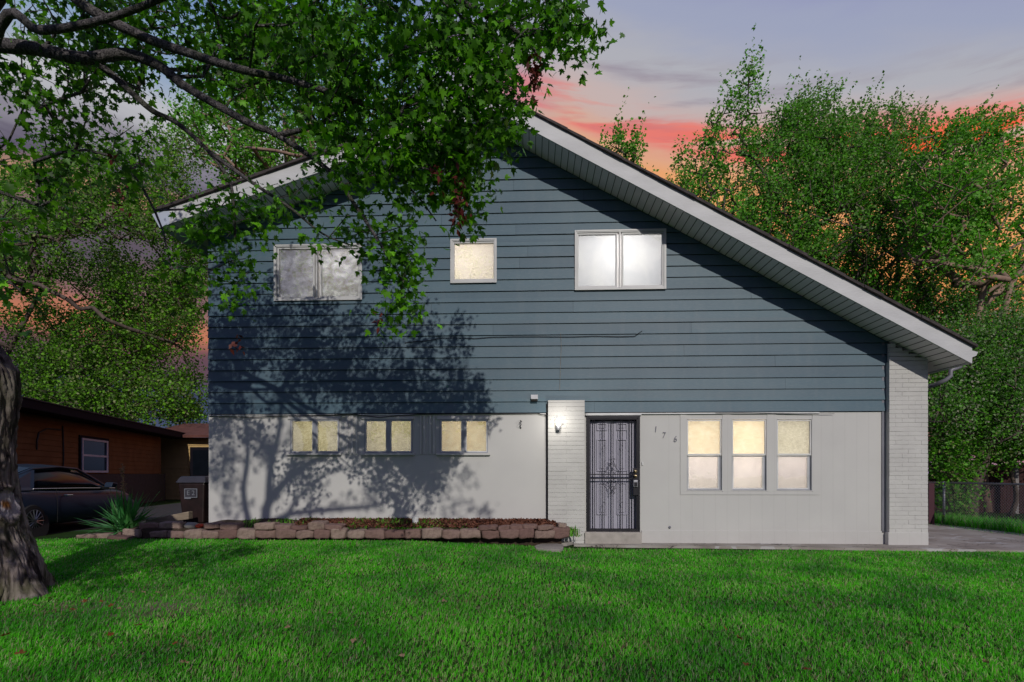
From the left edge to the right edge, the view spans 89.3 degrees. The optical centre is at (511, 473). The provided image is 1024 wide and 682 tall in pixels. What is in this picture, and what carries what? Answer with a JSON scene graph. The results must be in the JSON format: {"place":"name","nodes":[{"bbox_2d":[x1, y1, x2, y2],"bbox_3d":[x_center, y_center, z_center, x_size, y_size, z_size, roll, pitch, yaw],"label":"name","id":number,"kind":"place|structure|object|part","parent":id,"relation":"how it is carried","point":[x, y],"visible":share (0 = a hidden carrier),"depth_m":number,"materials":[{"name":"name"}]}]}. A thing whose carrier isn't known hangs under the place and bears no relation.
{"place":"outdoors","nodes":[
{"label":"outdoors","id":0,"kind":"place"},
{"bbox_2d":[16,396,192,503],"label":"neighbour house","id":1,"kind":"structure","parent":0,"point":[102,448],"depth_m":18.04,"materials":[{"name":"brown paint"}]},
{"bbox_2d":[79,435,108,472],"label":"window","id":2,"kind":"structure","parent":1,"relation":"in","point":[93,451],"depth_m":18.04,"materials":[{"name":"grey glass"}]},
{"bbox_2d":[47,503,181,533],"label":"neighbour driveway","id":3,"kind":"structure","parent":0,"point":[165,509],"depth_m":13.72,"materials":[{"name":"concrete"}]},
{"bbox_2d":[18,464,133,536],"bbox_3d":[-10.317,0.542,11.287,2.040,1.504,4.596,0,0,-7],"label":"parked car","id":4,"kind":"object","parent":3,"relation":"on","point":[52,494],"visible":0.58,"depth_m":10.89,"materials":[{"name":"paint"}]},
{"bbox_3d":[-10.296,0.100,10.887,1.660,0.560,3.200,0,0,-7],"label":"window glass","id":5,"kind":"part","parent":4,"relation":"part of","materials":[{"name":"black glass"}]},
{"bbox_2d":[159,521,186,529],"bbox_3d":[-6.032,0.927,9.225,0.414,0.173,0.246,0,0,4],"label":"edging block","id":6,"kind":"object","parent":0,"point":[169,525],"depth_m":9.12,"materials":[{"name":"stone"}]},
{"bbox_2d":[195,524,203,527],"bbox_3d":[-5.536,0.926,9.201,0.170,0.081,0.119,0,0,2],"label":"flower clump","id":7,"kind":"object","parent":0,"point":[199,525],"visible":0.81,"depth_m":9.16,"materials":[{"name":"red plant"}]},
{"bbox_2d":[132,518,561,545],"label":"garden soil","id":8,"kind":"structure","parent":0,"point":[534,541],"depth_m":8.95,"materials":[{"name":"brown soil"}]},
{"bbox_2d":[139,522,160,531],"bbox_3d":[-6.414,0.948,9.246,0.376,0.163,0.247,0,-1,1],"label":"edging block","id":9,"kind":"object","parent":8,"relation":"on","point":[146,526],"depth_m":9.13,"materials":[{"name":"stone"}]},
{"bbox_2d":[146,511,192,522],"bbox_3d":[-6.562,0.841,9.924,0.844,0.246,0.130,0,0,2],"label":"timber","id":10,"kind":"object","parent":8,"relation":"on","point":[182,516],"visible":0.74,"depth_m":9.86,"materials":[{"name":"beige wood"}]},
{"bbox_2d":[184,522,198,527],"bbox_3d":[-5.706,0.923,9.228,0.252,0.126,0.172,0,0,2],"label":"rock","id":11,"kind":"object","parent":8,"relation":"on","point":[189,524],"visible":0.71,"depth_m":9.17,"materials":[{"name":"stone"}]},
{"bbox_2d":[176,476,208,522],"bbox_3d":[-6.294,0.525,10.475,0.601,0.950,0.648,0,0,2],"label":"trash bin","id":12,"kind":"object","parent":8,"relation":"on","point":[194,493],"visible":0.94,"depth_m":10.21,"materials":[{"name":"brown plastic"}]},
{"bbox_2d":[242,516,581,536],"bbox_3d":[-1.832,0.913,9.199,6.164,0.342,0.684,0,0,2],"label":"ground cover","id":13,"kind":"object","parent":8,"relation":"on","point":[574,531],"visible":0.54,"depth_m":9.13,"materials":[{"name":"green plant"}]},
{"bbox_2d":[412,516,418,523],"bbox_3d":[-1.712,0.865,9.172,0.123,0.210,0.123,0,0,2],"label":"vent pipe","id":14,"kind":"object","parent":8,"relation":"on","point":[415,519],"visible":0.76,"depth_m":9.13,"materials":[{"name":"white plastic"}]},
{"bbox_2d":[295,517,556,527],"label":"wood chips","id":15,"kind":"object","parent":8,"relation":"on","point":[475,522],"visible":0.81,"depth_m":9.14,"materials":[{"name":"brown wood"}]},
{"bbox_2d":[460,528,480,539],"bbox_3d":[-0.705,1.019,8.846,0.370,0.186,0.277,-1,-1,1],"label":"edging block","id":16,"kind":"object","parent":8,"relation":"on","point":[470,533],"depth_m":8.72,"materials":[{"name":"stone"}]},
{"bbox_2d":[481,530,499,538],"bbox_3d":[-0.356,1.025,8.845,0.336,0.162,0.277,-1,1,4],"label":"edging block","id":17,"kind":"object","parent":8,"relation":"on","point":[495,534],"depth_m":8.71,"materials":[{"name":"stone"}]},
{"bbox_2d":[477,524,497,530],"bbox_3d":[-0.414,0.921,8.855,0.359,0.106,0.285,-1,1,4],"label":"edging block","id":18,"kind":"object","parent":17,"relation":"on","point":[487,527],"depth_m":8.72,"materials":[{"name":"stone"}]},
{"bbox_2d":[500,529,518,538],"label":"edging block","id":19,"kind":"structure","parent":8,"relation":"on","point":[509,534],"depth_m":8.67,"materials":[{"name":"stone"}]},
{"bbox_2d":[497,524,510,530],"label":"edging block","id":20,"kind":"structure","parent":19,"relation":"on","point":[503,527],"depth_m":8.72,"materials":[{"name":"stone"}]},
{"bbox_2d":[510,523,522,529],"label":"edging block","id":21,"kind":"structure","parent":19,"relation":"on","point":[516,526],"depth_m":8.71,"materials":[{"name":"stone"}]},
{"bbox_2d":[518,528,534,538],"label":"edging block","id":22,"kind":"structure","parent":8,"relation":"on","point":[526,533],"depth_m":8.67,"materials":[{"name":"stone"}]},
{"bbox_2d":[522,523,537,528],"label":"edging block","id":23,"kind":"structure","parent":22,"relation":"on","point":[529,526],"depth_m":8.70,"materials":[{"name":"stone"}]},
{"bbox_2d":[0,476,1023,681],"bbox_3d":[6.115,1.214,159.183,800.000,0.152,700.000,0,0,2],"label":"ground","id":24,"kind":"structure","parent":0,"point":[67,535],"depth_m":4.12,"materials":[{"name":"green plant"}]},
{"bbox_2d":[14,649,25,653],"bbox_3d":[-3.266,1.183,3.447,0.059,0.015,0.061,14,15,-25],"label":"fallen leaf","id":25,"kind":"object","parent":24,"relation":"on","point":[21,651],"visible":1,"depth_m":3.44,"materials":[{"name":"brown plant"}]},
{"bbox_2d":[77,533,98,538],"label":"edging block","id":26,"kind":"structure","parent":24,"relation":"on","point":[83,536],"depth_m":9.10,"materials":[{"name":"stone"}]},
{"bbox_2d":[0,231,208,427],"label":"dense tree","id":27,"kind":"object","parent":24,"relation":"on","point":[77,386],"visible":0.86,"depth_m":28.86,"materials":[{"name":"green plant"}]},
{"bbox_2d":[94,533,119,537],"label":"edging block","id":28,"kind":"structure","parent":24,"relation":"on","point":[101,535],"depth_m":9.14,"materials":[{"name":"stone"}]},
{"bbox_2d":[0,107,215,362],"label":"open tree","id":29,"kind":"object","parent":24,"relation":"on","point":[136,221],"visible":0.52,"depth_m":26.80,"materials":[{"name":"green plant"}]},
{"bbox_2d":[107,534,136,539],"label":"edging block","id":30,"kind":"structure","parent":24,"relation":"on","point":[118,536],"depth_m":8.83,"materials":[{"name":"stone"}]},
{"bbox_2d":[77,463,169,535],"bbox_3d":[-7.063,0.528,9.524,1.616,1.437,1.627,0,0,2],"label":"yucca","id":31,"kind":"object","parent":24,"relation":"on","point":[122,518],"visible":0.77,"depth_m":9.32,"materials":[{"name":"green plant"}]},
{"bbox_2d":[123,527,141,537],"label":"edging block","id":32,"kind":"structure","parent":24,"relation":"on","point":[134,532],"depth_m":9.07,"materials":[{"name":"stone"}]},
{"bbox_2d":[150,530,167,538],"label":"edging block","id":33,"kind":"structure","parent":24,"relation":"on","point":[157,534],"depth_m":9.04,"materials":[{"name":"stone"}]},
{"bbox_2d":[166,530,183,538],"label":"edging block","id":34,"kind":"structure","parent":24,"relation":"on","point":[175,534],"depth_m":9.04,"materials":[{"name":"stone"}]},
{"bbox_2d":[161,423,208,499],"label":"building","id":35,"kind":"structure","parent":24,"relation":"on","point":[188,456],"depth_m":25.48,"materials":[{"name":"beige paint"}]},
{"bbox_2d":[190,447,208,475],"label":"window","id":36,"kind":"structure","parent":35,"relation":"in","point":[199,456],"depth_m":25.30,"materials":[{"name":"glass"}]},
{"bbox_2d":[183,528,205,538],"bbox_3d":[-5.529,1.050,9.067,0.340,0.183,0.240,-2,-2,4],"label":"edging block","id":37,"kind":"object","parent":24,"relation":"on","point":[193,533],"depth_m":8.96,"materials":[{"name":"stone"}]},
{"bbox_2d":[201,530,218,538],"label":"edging block","id":38,"kind":"structure","parent":24,"relation":"on","point":[210,534],"depth_m":8.87,"materials":[{"name":"stone"}]},
{"bbox_2d":[204,522,224,529],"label":"edging block","id":39,"kind":"structure","parent":38,"relation":"on","point":[213,525],"depth_m":8.96,"materials":[{"name":"stone"}]},
{"bbox_2d":[218,529,238,538],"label":"edging block","id":40,"kind":"structure","parent":24,"relation":"on","point":[229,534],"depth_m":8.87,"materials":[{"name":"stone"}]},
{"bbox_2d":[219,522,244,529],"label":"edging block","id":41,"kind":"structure","parent":40,"relation":"on","point":[227,526],"depth_m":8.90,"materials":[{"name":"stone"}]},
{"bbox_2d":[237,528,255,538],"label":"edging block","id":42,"kind":"structure","parent":24,"relation":"on","point":[245,533],"depth_m":8.88,"materials":[{"name":"stone"}]},
{"bbox_2d":[255,530,275,538],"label":"edging block","id":43,"kind":"structure","parent":24,"relation":"on","point":[265,534],"depth_m":8.87,"materials":[{"name":"stone"}]},
{"bbox_2d":[253,521,279,529],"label":"edging block","id":44,"kind":"structure","parent":43,"relation":"on","point":[268,525],"depth_m":8.89,"materials":[{"name":"stone"}]},
{"bbox_2d":[275,528,297,538],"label":"edging block","id":45,"kind":"structure","parent":24,"relation":"on","point":[280,533],"depth_m":8.82,"materials":[{"name":"stone"}]},
{"bbox_2d":[274,522,295,529],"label":"edging block","id":46,"kind":"structure","parent":45,"relation":"on","point":[285,525],"depth_m":8.86,"materials":[{"name":"stone"}]},
{"bbox_2d":[296,530,313,538],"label":"edging block","id":47,"kind":"structure","parent":24,"relation":"on","point":[303,534],"depth_m":8.81,"materials":[{"name":"stone"}]},
{"bbox_2d":[290,525,307,530],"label":"edging block","id":48,"kind":"structure","parent":47,"relation":"on","point":[300,527],"depth_m":8.85,"materials":[{"name":"stone"}]},
{"bbox_2d":[159,0,452,184],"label":"tall pale tree","id":49,"kind":"object","parent":24,"relation":"on","point":[256,150],"visible":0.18,"depth_m":22.50,"materials":[{"name":"green plant"}]},
{"bbox_2d":[0,0,624,602],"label":"maple tree","id":50,"kind":"object","parent":24,"relation":"on","point":[474,52],"visible":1,"depth_m":4.72,"materials":[{"name":"green plant"}]},
{"bbox_2d":[313,529,330,538],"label":"edging block","id":51,"kind":"structure","parent":24,"relation":"on","point":[324,533],"depth_m":8.82,"materials":[{"name":"stone"}]},
{"bbox_2d":[308,521,328,529],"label":"edging block","id":52,"kind":"structure","parent":51,"relation":"on","point":[317,525],"depth_m":8.84,"materials":[{"name":"stone"}]},
{"bbox_2d":[330,528,348,538],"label":"edging block","id":53,"kind":"structure","parent":24,"relation":"on","point":[339,534],"depth_m":8.82,"materials":[{"name":"stone"}]},
{"bbox_2d":[325,523,346,529],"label":"edging block","id":54,"kind":"structure","parent":53,"relation":"on","point":[335,526],"depth_m":8.83,"materials":[{"name":"stone"}]},
{"bbox_2d":[346,529,364,538],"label":"edging block","id":55,"kind":"structure","parent":24,"relation":"on","point":[356,534],"depth_m":8.77,"materials":[{"name":"stone"}]},
{"bbox_2d":[364,527,386,538],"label":"edging block","id":56,"kind":"structure","parent":24,"relation":"on","point":[374,533],"depth_m":8.77,"materials":[{"name":"stone"}]},
{"bbox_2d":[385,529,405,538],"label":"edging block","id":57,"kind":"structure","parent":24,"relation":"on","point":[395,533],"depth_m":8.78,"materials":[{"name":"stone"}]},
{"bbox_2d":[405,528,422,538],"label":"edging block","id":58,"kind":"structure","parent":24,"relation":"on","point":[411,533],"depth_m":8.77,"materials":[{"name":"stone"}]},
{"bbox_2d":[422,527,442,538],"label":"edging block","id":59,"kind":"structure","parent":24,"relation":"on","point":[432,533],"depth_m":8.73,"materials":[{"name":"stone"}]},
{"bbox_2d":[442,529,459,538],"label":"edging block","id":60,"kind":"structure","parent":24,"relation":"on","point":[450,533],"depth_m":8.72,"materials":[{"name":"stone"}]},
{"bbox_2d":[534,543,563,551],"bbox_3d":[0.611,1.214,8.493,0.493,0.055,0.689,0,0,2],"label":"flat stone","id":61,"kind":"object","parent":24,"relation":"on","point":[553,547],"visible":0.86,"depth_m":8.34,"materials":[{"name":"stone"}]},
{"bbox_2d":[547,526,569,538],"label":"edging block","id":62,"kind":"structure","parent":24,"relation":"on","point":[561,532],"depth_m":8.73,"materials":[{"name":"stone"}]},
{"bbox_2d":[535,529,554,538],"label":"edging block","id":63,"kind":"structure","parent":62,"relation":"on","point":[542,534],"depth_m":8.68,"materials":[{"name":"stone"}]},
{"bbox_2d":[537,524,552,529],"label":"edging block","id":64,"kind":"structure","parent":63,"relation":"on","point":[544,527],"depth_m":8.70,"materials":[{"name":"stone"}]},
{"bbox_2d":[557,522,566,526],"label":"edging block","id":65,"kind":"structure","parent":62,"relation":"on","point":[561,524],"depth_m":8.83,"materials":[{"name":"stone"}]},
{"bbox_2d":[152,95,977,544],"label":"house","id":66,"kind":"structure","parent":24,"relation":"on","point":[616,349],"depth_m":9.25,"materials":[{"name":"blue paint"}]},
{"bbox_2d":[286,417,341,454],"bbox_3d":[-3.598,-0.687,9.458,1.001,0.703,0.125,0,0,2],"label":"window","id":67,"kind":"structure","parent":66,"relation":"in","point":[308,435],"depth_m":9.51,"materials":[{"name":"glass"}]},
{"bbox_2d":[274,243,361,300],"bbox_3d":[-3.520,-3.654,9.452,1.626,1.025,0.131,0,0,2],"label":"window","id":68,"kind":"structure","parent":66,"relation":"in","point":[299,275],"depth_m":9.50,"materials":[{"name":"glass"}]},
{"bbox_2d":[361,416,414,454],"bbox_3d":[-2.244,-0.683,9.406,0.979,0.700,0.125,0,0,2],"label":"window","id":69,"kind":"structure","parent":66,"relation":"in","point":[385,435],"depth_m":9.46,"materials":[{"name":"glass"}]},
{"bbox_2d":[436,416,489,454],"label":"window","id":70,"kind":"structure","parent":66,"relation":"in","point":[458,435],"depth_m":9.40,"materials":[{"name":"glass"}]},
{"bbox_2d":[450,238,496,282],"bbox_3d":[-0.689,-3.818,9.345,0.835,0.797,0.127,0,0,2],"label":"window","id":71,"kind":"structure","parent":66,"relation":"in","point":[476,262],"depth_m":9.40,"materials":[{"name":"glass"}]},
{"bbox_2d":[590,419,635,527],"bbox_3d":[1.806,-0.004,9.353,0.940,2.062,0.070,0,0,2],"label":"entry door","id":72,"kind":"structure","parent":66,"relation":"in","point":[598,423],"depth_m":9.33,"materials":[{"name":"grey paint"}]},
{"bbox_2d":[587,415,639,531],"bbox_3d":[1.800,-0.004,9.205,0.940,2.062,0.105,0,0,2],"label":"security door","id":73,"kind":"structure","parent":66,"relation":"in","point":[636,471],"depth_m":9.22,"materials":[{"name":"black metal"}]},
{"bbox_2d":[575,228,665,289],"bbox_3d":[1.923,-3.798,9.242,1.611,1.069,0.131,0,0,2],"label":"window","id":74,"kind":"structure","parent":66,"relation":"in","point":[606,259],"depth_m":9.29,"materials":[{"name":"glass"}]},
{"bbox_2d":[687,419,722,490],"bbox_3d":[3.409,-0.335,9.224,0.629,1.275,0.109,0,0,2],"label":"window","id":75,"kind":"structure","parent":66,"relation":"in","point":[704,436],"depth_m":9.27,"materials":[{"name":"glass"}]},
{"bbox_2d":[731,419,766,490],"bbox_3d":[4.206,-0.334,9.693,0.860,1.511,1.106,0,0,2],"label":"window","id":76,"kind":"structure","parent":66,"relation":"in","point":[748,436],"depth_m":9.24,"materials":[{"name":"glass"}]},
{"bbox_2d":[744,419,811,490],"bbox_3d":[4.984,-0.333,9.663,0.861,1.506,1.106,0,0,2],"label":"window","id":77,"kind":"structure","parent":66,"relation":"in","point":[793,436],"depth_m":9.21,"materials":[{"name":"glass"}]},
{"bbox_2d":[562,541,572,545],"bbox_3d":[0.846,1.222,9.094,0.418,0.055,0.383,0,0,19],"label":"flat stone","id":78,"kind":"object","parent":24,"relation":"on","point":[566,543],"visible":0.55,"depth_m":9.01,"materials":[{"name":"stone"}]},
{"bbox_2d":[598,87,658,171],"bbox_3d":[3.564,-5.636,17.183,2.192,13.785,3.357,0,0,2],"label":"tree","id":79,"kind":"object","parent":24,"relation":"on","point":[618,138],"visible":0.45,"depth_m":16.84,"materials":[{"name":"green plant"}]},
{"bbox_2d":[665,25,798,232],"bbox_3d":[7.147,-7.482,18.894,5.523,17.487,10.844,0,0,35],"label":"tall tree","id":80,"kind":"object","parent":24,"relation":"on","point":[702,176],"visible":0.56,"depth_m":18.73,"materials":[{"name":"green plant"}]},
{"bbox_2d":[732,56,898,268],"bbox_3d":[11.745,-7.763,21.201,6.463,18.053,16.151,0,0,36],"label":"bushy tree","id":81,"kind":"object","parent":24,"relation":"on","point":[817,144],"visible":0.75,"depth_m":18.35,"materials":[{"name":"green plant"}]},
{"bbox_2d":[798,70,1023,332],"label":"dark dense tree","id":82,"kind":"object","parent":24,"relation":"on","point":[918,293],"visible":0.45,"depth_m":19.50,"materials":[{"name":"green plant"}]},
{"bbox_2d":[880,85,1023,511],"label":"windswept tree","id":83,"kind":"object","parent":24,"relation":"on","point":[952,233],"visible":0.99,"depth_m":16.05,"materials":[{"name":"green plant"}]},
{"bbox_2d":[928,365,1011,517],"bbox_3d":[11.428,-0.804,13.461,2.170,4.659,3.720,0,0,40],"label":"bush","id":84,"kind":"object","parent":24,"relation":"on","point":[943,465],"visible":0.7,"depth_m":12.91,"materials":[{"name":"green plant"}]},
{"bbox_2d":[920,273,1023,516],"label":"ivy tree","id":85,"kind":"object","parent":24,"relation":"on","point":[1000,355],"visible":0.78,"depth_m":12.65,"materials":[{"name":"green plant"}]},
{"bbox_2d":[928,481,1023,530],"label":"chain link fence","id":86,"kind":"object","parent":24,"relation":"on","point":[943,493],"visible":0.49,"depth_m":11.70,"materials":[{"name":"metal"}]},
{"bbox_2d":[929,462,1023,513],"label":"board fence","id":87,"kind":"object","parent":24,"relation":"on","point":[1018,475],"visible":0.2,"depth_m":16.63,"materials":[{"name":"brown wood"}]},
{"bbox_2d":[935,511,1023,535],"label":"weeds by fence","id":88,"kind":"object","parent":24,"relation":"on","point":[959,523],"visible":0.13,"depth_m":11.74,"materials":[{"name":"green plant"}]},
{"bbox_2d":[969,426,1023,516],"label":"tree","id":89,"kind":"object","parent":24,"relation":"on","point":[1006,466],"visible":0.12,"depth_m":14.62,"materials":[{"name":"green plant"}]},
{"bbox_2d":[0,0,1023,473],"label":"sky","id":90,"kind":"structure","parent":0,"point":[954,53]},
{"bbox_2d":[573,543,977,551],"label":"path","id":91,"kind":"structure","parent":0,"point":[928,547],"depth_m":8.80,"materials":[{"name":"concrete"}]},
{"bbox_2d":[928,524,1023,552],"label":"driveway","id":92,"kind":"structure","parent":0,"point":[984,540],"depth_m":9.80,"materials":[{"name":"concrete"}]},
{"bbox_2d":[928,483,934,523],"bbox_3d":[10.165,0.740,12.600,0.140,1.020,0.100,0,0,2],"label":"gate post","id":93,"kind":"object","parent":92,"relation":"on","point":[931,503],"visible":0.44,"depth_m":12.55,"materials":[{"name":"red paint"}]}
]}

